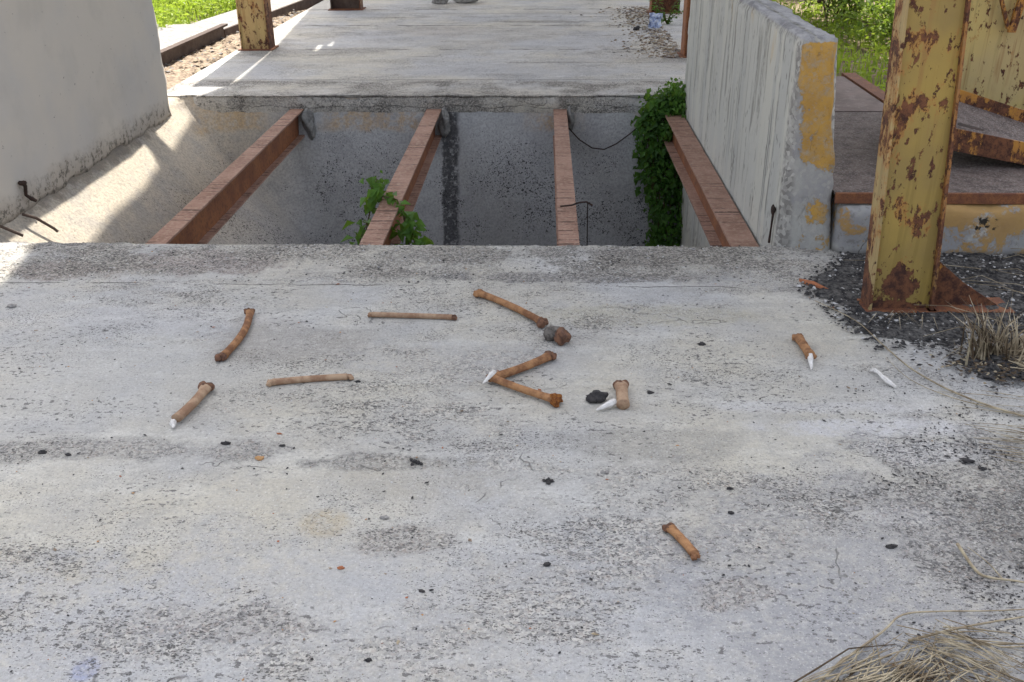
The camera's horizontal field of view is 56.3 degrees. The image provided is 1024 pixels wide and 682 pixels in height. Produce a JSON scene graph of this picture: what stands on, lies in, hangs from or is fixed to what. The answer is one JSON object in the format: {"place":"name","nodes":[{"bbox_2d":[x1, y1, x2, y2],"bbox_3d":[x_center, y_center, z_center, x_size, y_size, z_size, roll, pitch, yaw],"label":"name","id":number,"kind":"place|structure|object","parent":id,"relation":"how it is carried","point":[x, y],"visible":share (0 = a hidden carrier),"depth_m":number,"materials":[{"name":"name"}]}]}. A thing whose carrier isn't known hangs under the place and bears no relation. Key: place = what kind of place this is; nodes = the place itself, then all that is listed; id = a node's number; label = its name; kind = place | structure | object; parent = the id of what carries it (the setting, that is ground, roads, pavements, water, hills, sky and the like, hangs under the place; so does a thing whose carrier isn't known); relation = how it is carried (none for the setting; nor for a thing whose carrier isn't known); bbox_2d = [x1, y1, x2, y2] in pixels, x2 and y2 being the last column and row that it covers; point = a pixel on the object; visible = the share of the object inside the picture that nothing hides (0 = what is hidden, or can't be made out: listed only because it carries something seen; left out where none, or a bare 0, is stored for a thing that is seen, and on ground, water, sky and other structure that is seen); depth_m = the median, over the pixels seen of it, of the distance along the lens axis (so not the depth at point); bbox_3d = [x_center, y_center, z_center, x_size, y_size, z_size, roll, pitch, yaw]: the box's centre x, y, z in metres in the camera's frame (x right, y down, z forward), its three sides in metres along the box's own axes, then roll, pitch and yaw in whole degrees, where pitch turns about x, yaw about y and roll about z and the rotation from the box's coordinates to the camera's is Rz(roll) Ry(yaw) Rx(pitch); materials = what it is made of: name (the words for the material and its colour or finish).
{"place":"outdoors","nodes":[
{"label":"outdoors","id":0,"kind":"place"},
{"bbox_2d":[152,0,235,26],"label":"grass","id":1,"kind":"structure","parent":0,"point":[170,9],"depth_m":11.21,"materials":[{"name":"green plant"}]},
{"bbox_2d":[0,97,677,245],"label":"pit floor","id":2,"kind":"structure","parent":0,"point":[490,179],"depth_m":7.32,"materials":[{"name":"concrete"}]},
{"bbox_2d":[0,225,23,236],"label":"rebar","id":3,"kind":"object","parent":2,"relation":"on","point":[11,230],"visible":1,"depth_m":4.80,"materials":[{"name":"brown metal"}]},
{"bbox_2d":[22,213,58,231],"bbox_3d":[-2.472,-0.620,5.020,0.158,0.132,0.018,-13,29,-24],"label":"rebar","id":4,"kind":"object","parent":2,"relation":"on","point":[42,221],"visible":1,"depth_m":5.01,"materials":[{"name":"metal"}]},
{"bbox_2d":[0,0,171,225],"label":"wall","id":5,"kind":"structure","parent":2,"relation":"on","point":[83,86],"depth_m":5.50,"materials":[{"name":"paint"}]},
{"bbox_2d":[18,180,36,201],"bbox_3d":[-2.541,-0.783,5.019,0.038,0.131,0.078,9,28,19],"label":"wall hook","id":6,"kind":"object","parent":5,"relation":"attached to","point":[23,183],"depth_m":5.01,"materials":[{"name":"brown metal"}]},
{"bbox_2d":[145,109,304,243],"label":"steel beam","id":7,"kind":"structure","parent":2,"relation":"on","point":[205,215],"depth_m":5.75,"materials":[{"name":"brown metal"}]},
{"bbox_2d":[301,107,315,139],"bbox_3d":[-1.550,-1.664,7.319,0.106,0.253,0.131,0,26,2],"label":"mortar lump","id":8,"kind":"object","parent":2,"relation":"on","point":[308,119],"visible":1,"depth_m":7.27,"materials":[{"name":"grey concrete"}]},
{"bbox_2d":[359,109,441,244],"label":"steel beam","id":9,"kind":"structure","parent":2,"relation":"on","point":[408,178],"depth_m":5.82,"materials":[{"name":"brown metal"}]},
{"bbox_2d":[341,170,433,244],"bbox_3d":[-0.703,-0.608,5.109,0.451,0.473,0.633,-22,34,-38],"label":"plant","id":10,"kind":"object","parent":9,"relation":"on","point":[375,193],"visible":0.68,"depth_m":5.16,"materials":[{"name":"green plant"}]},
{"bbox_2d":[438,107,450,137],"bbox_3d":[-0.512,-1.648,7.248,0.090,0.241,0.122,0,26,2],"label":"mortar lump","id":11,"kind":"object","parent":2,"relation":"on","point":[444,128],"visible":1,"depth_m":7.22,"materials":[{"name":"grey concrete"}]},
{"bbox_2d":[553,109,579,245],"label":"steel beam","id":12,"kind":"structure","parent":2,"relation":"on","point":[567,232],"depth_m":5.54,"materials":[{"name":"brown metal"}]},
{"bbox_2d":[560,201,592,245],"bbox_3d":[0.344,-0.458,5.225,0.176,0.638,0.045,-2,26,-3],"label":"wire end","id":13,"kind":"object","parent":12,"relation":"on","point":[587,202],"visible":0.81,"depth_m":5.08,"materials":[{"name":"black metal"}]},
{"bbox_2d":[567,106,574,129],"bbox_3d":[0.445,-1.676,7.230,0.063,0.200,0.087,-12,28,-22],"label":"mortar lump","id":14,"kind":"object","parent":2,"relation":"on","point":[571,118],"visible":0.86,"depth_m":7.21,"materials":[{"name":"grey concrete"}]},
{"bbox_2d":[663,114,758,246],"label":"steel beam","id":15,"kind":"structure","parent":2,"relation":"on","point":[721,220],"depth_m":5.59,"materials":[{"name":"brown metal"}]},
{"bbox_2d":[167,0,686,113],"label":"slab","id":16,"kind":"structure","parent":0,"point":[494,56],"depth_m":8.49,"materials":[{"name":"concrete"}]},
{"bbox_2d":[163,9,309,89],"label":"gravel","id":17,"kind":"structure","parent":16,"relation":"on","point":[177,77],"depth_m":8.83,"materials":[{"name":"beige gravel"}]},
{"bbox_2d":[235,0,278,50],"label":"steel post","id":18,"kind":"object","parent":16,"relation":"on","point":[255,24],"visible":1,"depth_m":9.07,"materials":[{"name":"yellow metal"}]},
{"bbox_2d":[328,0,365,10],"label":"steel post","id":19,"kind":"object","parent":16,"relation":"on","point":[344,5],"visible":1,"depth_m":11.88,"materials":[{"name":"brown metal"}]},
{"bbox_2d":[570,6,682,57],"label":"twig litter","id":20,"kind":"object","parent":16,"relation":"on","point":[668,52],"visible":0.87,"depth_m":9.76,"materials":[{"name":"plant"}]},
{"bbox_2d":[648,12,662,27],"bbox_3d":[1.536,-3.432,10.244,0.153,0.163,0.094,10,28,21],"label":"paper scrap","id":21,"kind":"object","parent":16,"relation":"on","point":[654,20],"visible":1,"depth_m":10.24,"materials":[{"name":"blue paper"}]},
{"bbox_2d":[646,0,681,13],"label":"steel post","id":22,"kind":"object","parent":16,"relation":"on","point":[667,5],"visible":0.76,"depth_m":11.41,"materials":[{"name":"brown metal"}]},
{"bbox_2d":[648,0,682,23],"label":"weed","id":23,"kind":"object","parent":16,"relation":"on","point":[669,18],"visible":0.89,"depth_m":10.54,"materials":[{"name":"green plant"}]},
{"bbox_2d":[677,0,690,57],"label":"steel post","id":24,"kind":"object","parent":16,"relation":"on","point":[684,38],"visible":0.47,"depth_m":8.62,"materials":[{"name":"brown metal"}]},
{"bbox_2d":[431,0,448,3],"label":"rubble block","id":25,"kind":"object","parent":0,"point":[439,1],"depth_m":12.32,"materials":[{"name":"grey concrete"}]},
{"bbox_2d":[453,0,477,2],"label":"rubble block","id":26,"kind":"object","parent":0,"point":[462,1],"depth_m":12.36,"materials":[{"name":"grey concrete"}]},
{"bbox_2d":[0,242,1023,681],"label":"front slab","id":27,"kind":"structure","parent":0,"point":[636,602],"depth_m":2.66,"materials":[{"name":"concrete"}]},
{"bbox_2d":[6,303,16,307],"bbox_3d":[-1.943,-0.136,3.717,0.042,0.020,0.023,0,26,2],"label":"pebble","id":28,"kind":"object","parent":27,"relation":"on","point":[11,305],"visible":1,"depth_m":3.71,"materials":[{"name":"grey stone"}]},
{"bbox_2d":[37,450,46,453],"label":"pebble","id":29,"kind":"object","parent":27,"relation":"on","point":[42,452],"visible":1,"depth_m":2.77,"materials":[{"name":"grey stone"}]},
{"bbox_2d":[169,381,214,427],"bbox_3d":[-1.000,0.195,2.993,0.054,0.036,0.258,3,26,6],"label":"bone","id":30,"kind":"object","parent":27,"relation":"on","point":[194,401],"visible":1,"depth_m":2.98},
{"bbox_2d":[220,441,230,444],"bbox_3d":[-0.841,0.299,2.812,0.032,0.010,0.016,0,26,2],"label":"pebble","id":31,"kind":"object","parent":27,"relation":"on","point":[226,443],"visible":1,"depth_m":2.81,"materials":[{"name":"grey stone"}]},
{"bbox_2d":[214,308,254,361],"bbox_3d":[-0.992,-0.029,3.459,0.065,0.033,0.423,0,26,2],"label":"bone","id":32,"kind":"object","parent":27,"relation":"on","point":[227,351],"visible":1,"depth_m":3.41},
{"bbox_2d":[255,456,263,460],"bbox_3d":[-0.722,0.336,2.735,0.029,0.011,0.020,0,26,2],"label":"pebble","id":33,"kind":"object","parent":27,"relation":"on","point":[259,458],"visible":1,"depth_m":2.73,"materials":[{"name":"stone"}]},
{"bbox_2d":[266,373,353,386],"bbox_3d":[-0.663,0.127,3.146,0.285,0.023,0.033,-4,26,-7],"label":"bone","id":34,"kind":"object","parent":27,"relation":"on","point":[303,379],"visible":1,"depth_m":3.14},
{"bbox_2d":[367,312,457,320],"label":"bone","id":35,"kind":"object","parent":27,"relation":"on","point":[454,317],"visible":1,"depth_m":3.59},
{"bbox_2d":[0,242,831,284],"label":"edge rubble","id":36,"kind":"object","parent":27,"relation":"on","point":[413,260],"visible":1,"depth_m":4.13,"materials":[{"name":"grey stone"}]},
{"bbox_2d":[410,458,422,465],"bbox_3d":[-0.271,0.342,2.713,0.041,0.013,0.032,0,26,2],"label":"pebble","id":37,"kind":"object","parent":27,"relation":"on","point":[415,461],"visible":1,"depth_m":2.71,"materials":[{"name":"grey stone"}]},
{"bbox_2d":[0,283,1018,681],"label":"leaf litter","id":38,"kind":"object","parent":27,"relation":"on","point":[428,481],"visible":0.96,"depth_m":2.66,"materials":[{"name":"plant"}]},
{"bbox_2d":[1,244,1019,681],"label":"grit","id":39,"kind":"object","parent":27,"relation":"on","point":[471,458],"visible":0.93,"depth_m":2.69,"materials":[{"name":"grey stone"}]},
{"bbox_2d":[473,289,548,327],"bbox_3d":[-0.010,-0.130,3.646,0.054,0.036,0.411,-21,33,-36],"label":"bone","id":40,"kind":"object","parent":27,"relation":"on","point":[541,322],"visible":1,"depth_m":3.63},
{"bbox_2d":[486,350,556,381],"bbox_3d":[0.038,0.084,3.209,0.284,0.033,0.054,-21,33,-36],"label":"bone","id":41,"kind":"object","parent":27,"relation":"on","point":[547,356],"visible":0.98,"depth_m":3.20},
{"bbox_2d":[482,369,562,407],"bbox_3d":[0.029,0.155,3.056,0.294,0.041,0.072,16,31,30],"label":"bone","id":42,"kind":"object","parent":27,"relation":"on","point":[554,399],"visible":1,"depth_m":3.05},
{"bbox_2d":[543,562,550,566],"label":"pebble","id":43,"kind":"object","parent":27,"relation":"on","point":[546,564],"visible":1,"depth_m":2.31,"materials":[{"name":"grey stone"}]},
{"bbox_2d":[542,477,554,484],"bbox_3d":[0.099,0.384,2.627,0.030,0.012,0.028,20,33,35],"label":"pebble","id":44,"kind":"object","parent":27,"relation":"on","point":[548,480],"visible":1,"depth_m":2.62,"materials":[{"name":"grey stone"}]},
{"bbox_2d":[543,326,571,345],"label":"bone","id":45,"kind":"object","parent":27,"relation":"on","point":[559,335],"visible":1,"depth_m":3.39},
{"bbox_2d":[586,390,608,402],"bbox_3d":[0.269,0.179,3.026,0.073,0.040,0.055,0,26,2],"label":"charred lump","id":46,"kind":"object","parent":27,"relation":"on","point":[595,396],"visible":1,"depth_m":3.02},
{"bbox_2d":[597,469,608,475],"bbox_3d":[0.253,0.366,2.659,0.042,0.010,0.020,-8,27,-16],"label":"pebble","id":47,"kind":"object","parent":27,"relation":"on","point":[606,472],"visible":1,"depth_m":2.66,"materials":[{"name":"grey stone"}]},
{"bbox_2d":[596,379,629,410],"bbox_3d":[0.339,0.174,3.019,0.093,0.040,0.192,10,28,21],"label":"bone","id":48,"kind":"object","parent":27,"relation":"on","point":[620,387],"visible":1,"depth_m":2.98},
{"bbox_2d":[662,522,700,560],"bbox_3d":[0.419,0.496,2.373,0.037,0.026,0.149,-10,28,-19],"label":"bone","id":49,"kind":"object","parent":27,"relation":"on","point":[673,530],"visible":1,"depth_m":2.37},
{"bbox_2d":[792,333,816,369],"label":"bone","id":50,"kind":"object","parent":27,"relation":"on","point":[804,346],"visible":1,"depth_m":3.30},
{"bbox_2d":[870,368,896,387],"bbox_3d":[1.216,0.121,3.135,0.024,0.020,0.125,-8,27,-14],"label":"bone splinter","id":51,"kind":"object","parent":27,"relation":"on","point":[886,380],"visible":1,"depth_m":3.12,"materials":[{"name":"white"}]},
{"bbox_2d":[759,357,1023,666],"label":"char flakes","id":52,"kind":"object","parent":27,"relation":"on","point":[1010,566],"visible":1,"depth_m":2.68,"materials":[{"name":"grey stone"}]},
{"bbox_2d":[885,544,897,548],"bbox_3d":[0.937,0.505,2.363,0.032,0.012,0.016,0,26,2],"label":"pebble","id":53,"kind":"object","parent":27,"relation":"on","point":[890,546],"visible":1,"depth_m":2.36,"materials":[{"name":"grey stone"}]},
{"bbox_2d":[794,618,1023,681],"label":"hay","id":54,"kind":"object","parent":27,"relation":"on","point":[897,672],"visible":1,"depth_m":2.00,"materials":[{"name":"plant"}]},
{"bbox_2d":[797,251,1023,359],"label":"black ash","id":55,"kind":"object","parent":27,"relation":"on","point":[835,291],"visible":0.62,"depth_m":3.74,"materials":[{"name":"black gravel"}]},
{"bbox_2d":[799,278,827,288],"bbox_3d":[1.214,-0.229,3.850,0.136,0.014,0.022,20,33,35],"label":"terracotta shard","id":56,"kind":"object","parent":55,"relation":"on","point":[817,285],"visible":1,"depth_m":3.85,"materials":[{"name":"orange ceramic"}]},
{"bbox_2d":[857,0,1014,312],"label":"steel post","id":57,"kind":"object","parent":55,"relation":"on","point":[906,270],"visible":0.98,"depth_m":3.40,"materials":[{"name":"olive yellow paint"},{"name":"rust"}]},
{"bbox_2d":[863,248,1023,360],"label":"loose straw","id":58,"kind":"object","parent":55,"relation":"on","point":[958,308],"visible":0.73,"depth_m":3.66,"materials":[{"name":"beige plant"}]},
{"bbox_2d":[816,301,1023,416],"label":"dry stalk","id":59,"kind":"object","parent":27,"relation":"on","point":[991,406],"visible":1,"depth_m":3.07,"materials":[{"name":"plant"}]},
{"bbox_2d":[817,609,1023,681],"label":"dry stalk","id":60,"kind":"object","parent":27,"relation":"on","point":[867,642],"visible":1,"depth_m":2.12,"materials":[{"name":"plant"}]},
{"bbox_2d":[873,328,1023,394],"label":"burnt crumbs","id":61,"kind":"object","parent":27,"relation":"on","point":[1014,372],"visible":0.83,"depth_m":3.19,"materials":[{"name":"black gravel"}]},
{"bbox_2d":[908,616,1023,641],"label":"dry stalk","id":62,"kind":"object","parent":27,"relation":"on","point":[957,628],"visible":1,"depth_m":2.10,"materials":[{"name":"plant"}]},
{"bbox_2d":[960,457,974,462],"bbox_3d":[1.284,0.338,2.700,0.039,0.016,0.024,0,26,2],"label":"pebble","id":63,"kind":"object","parent":27,"relation":"on","point":[964,460],"visible":1,"depth_m":2.69,"materials":[{"name":"grey stone"}]},
{"bbox_2d":[938,390,1023,463],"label":"fine straw","id":64,"kind":"object","parent":27,"relation":"on","point":[1019,440],"visible":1,"depth_m":2.83,"materials":[{"name":"beige plant"}]},
{"bbox_2d":[950,295,1023,379],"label":"dead grass tuft","id":65,"kind":"object","parent":27,"relation":"on","point":[985,346],"visible":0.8,"depth_m":3.24,"materials":[{"name":"plant"}]},
{"bbox_2d":[956,543,1023,582],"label":"dry stalk","id":66,"kind":"object","parent":27,"relation":"on","point":[958,545],"visible":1,"depth_m":2.27,"materials":[{"name":"plant"}]},
{"bbox_2d":[958,643,1023,646],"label":"dry stalk","id":67,"kind":"object","parent":27,"relation":"on","point":[995,643],"visible":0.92,"depth_m":2.05,"materials":[{"name":"plant"}]},
{"bbox_2d":[166,0,889,89],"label":"ground","id":68,"kind":"structure","parent":0,"point":[851,50],"depth_m":9.47,"materials":[{"name":"green plant"}]},
{"bbox_2d":[157,0,322,65],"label":"concrete kerb","id":69,"kind":"structure","parent":68,"relation":"on","point":[177,41],"depth_m":9.70,"materials":[{"name":"white concrete"}]},
{"bbox_2d":[678,0,837,250],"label":"wall","id":70,"kind":"structure","parent":68,"relation":"on","point":[760,83],"depth_m":4.53,"materials":[{"name":"concrete"}]},
{"bbox_2d":[630,77,685,246],"bbox_3d":[1.181,-1.099,7.236,0.573,1.638,0.812,-11,28,-21],"label":"hanging vine","id":71,"kind":"object","parent":70,"relation":"hanging from","point":[654,157],"visible":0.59,"depth_m":7.15,"materials":[{"name":"green plant"}]},
{"bbox_2d":[568,122,642,149],"bbox_3d":[0.716,-1.551,7.198,0.587,0.218,0.064,0,26,1],"label":"hanging wire","id":72,"kind":"object","parent":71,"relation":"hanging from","point":[601,148],"visible":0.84,"depth_m":7.21,"materials":[{"name":"black metal"}]},
{"bbox_2d":[659,78,686,141],"bbox_3d":[1.226,-1.706,7.092,0.282,0.443,0.460,0,26,2],"label":"creeper top","id":73,"kind":"object","parent":71,"relation":"attached to","point":[678,111],"visible":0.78,"depth_m":7.02,"materials":[{"name":"green plant"}]},
{"bbox_2d":[768,204,775,242],"bbox_3d":[1.172,-0.528,4.324,0.022,0.185,0.025,-14,29,-25],"label":"wall rod","id":74,"kind":"object","parent":70,"relation":"attached to","point":[773,209],"depth_m":4.32,"materials":[{"name":"black metal"}]},
{"bbox_2d":[780,0,887,26],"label":"bush","id":75,"kind":"object","parent":68,"relation":"on","point":[834,4],"visible":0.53,"depth_m":10.71,"materials":[{"name":"green plant"}]},
{"bbox_2d":[817,0,895,48],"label":"bush","id":76,"kind":"object","parent":68,"relation":"on","point":[889,6],"visible":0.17,"depth_m":9.41,"materials":[{"name":"green plant"}]},
{"bbox_2d":[835,76,883,111],"bbox_3d":[1.851,-1.400,6.043,0.720,0.336,1.045,0,26,2],"label":"steel plate","id":77,"kind":"object","parent":68,"relation":"on","point":[850,96],"visible":0.18,"depth_m":5.77,"materials":[{"name":"metal"}]},
{"bbox_2d":[841,73,884,102],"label":"edge kerb","id":78,"kind":"structure","parent":68,"relation":"on","point":[873,90],"depth_m":6.10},
{"bbox_2d":[835,0,895,21],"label":"bush","id":79,"kind":"object","parent":68,"relation":"on","point":[869,4],"visible":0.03,"depth_m":10.39,"materials":[{"name":"green plant"}]},
{"bbox_2d":[830,192,1023,254],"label":"wall","id":80,"kind":"structure","parent":68,"relation":"on","point":[989,229],"depth_m":4.12,"materials":[{"name":"yellow paint"}]},
{"bbox_2d":[832,112,1023,203],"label":"steel plate","id":81,"kind":"object","parent":80,"relation":"on","point":[975,179],"visible":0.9,"depth_m":4.38,"materials":[{"name":"metal"}]},
{"bbox_2d":[953,89,1023,164],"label":"channel tread","id":82,"kind":"object","parent":81,"relation":"on","point":[989,128],"visible":0.63,"depth_m":4.72,"materials":[{"name":"metal"}]},
{"bbox_2d":[961,0,1023,109],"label":"steel post","id":83,"kind":"object","parent":68,"relation":"on","point":[993,66],"visible":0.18,"depth_m":5.37,"materials":[{"name":"yellow metal"}]},
{"bbox_2d":[772,0,891,90],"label":"grass","id":84,"kind":"structure","parent":0,"point":[877,46],"depth_m":9.16,"materials":[{"name":"green plant"}]}
]}

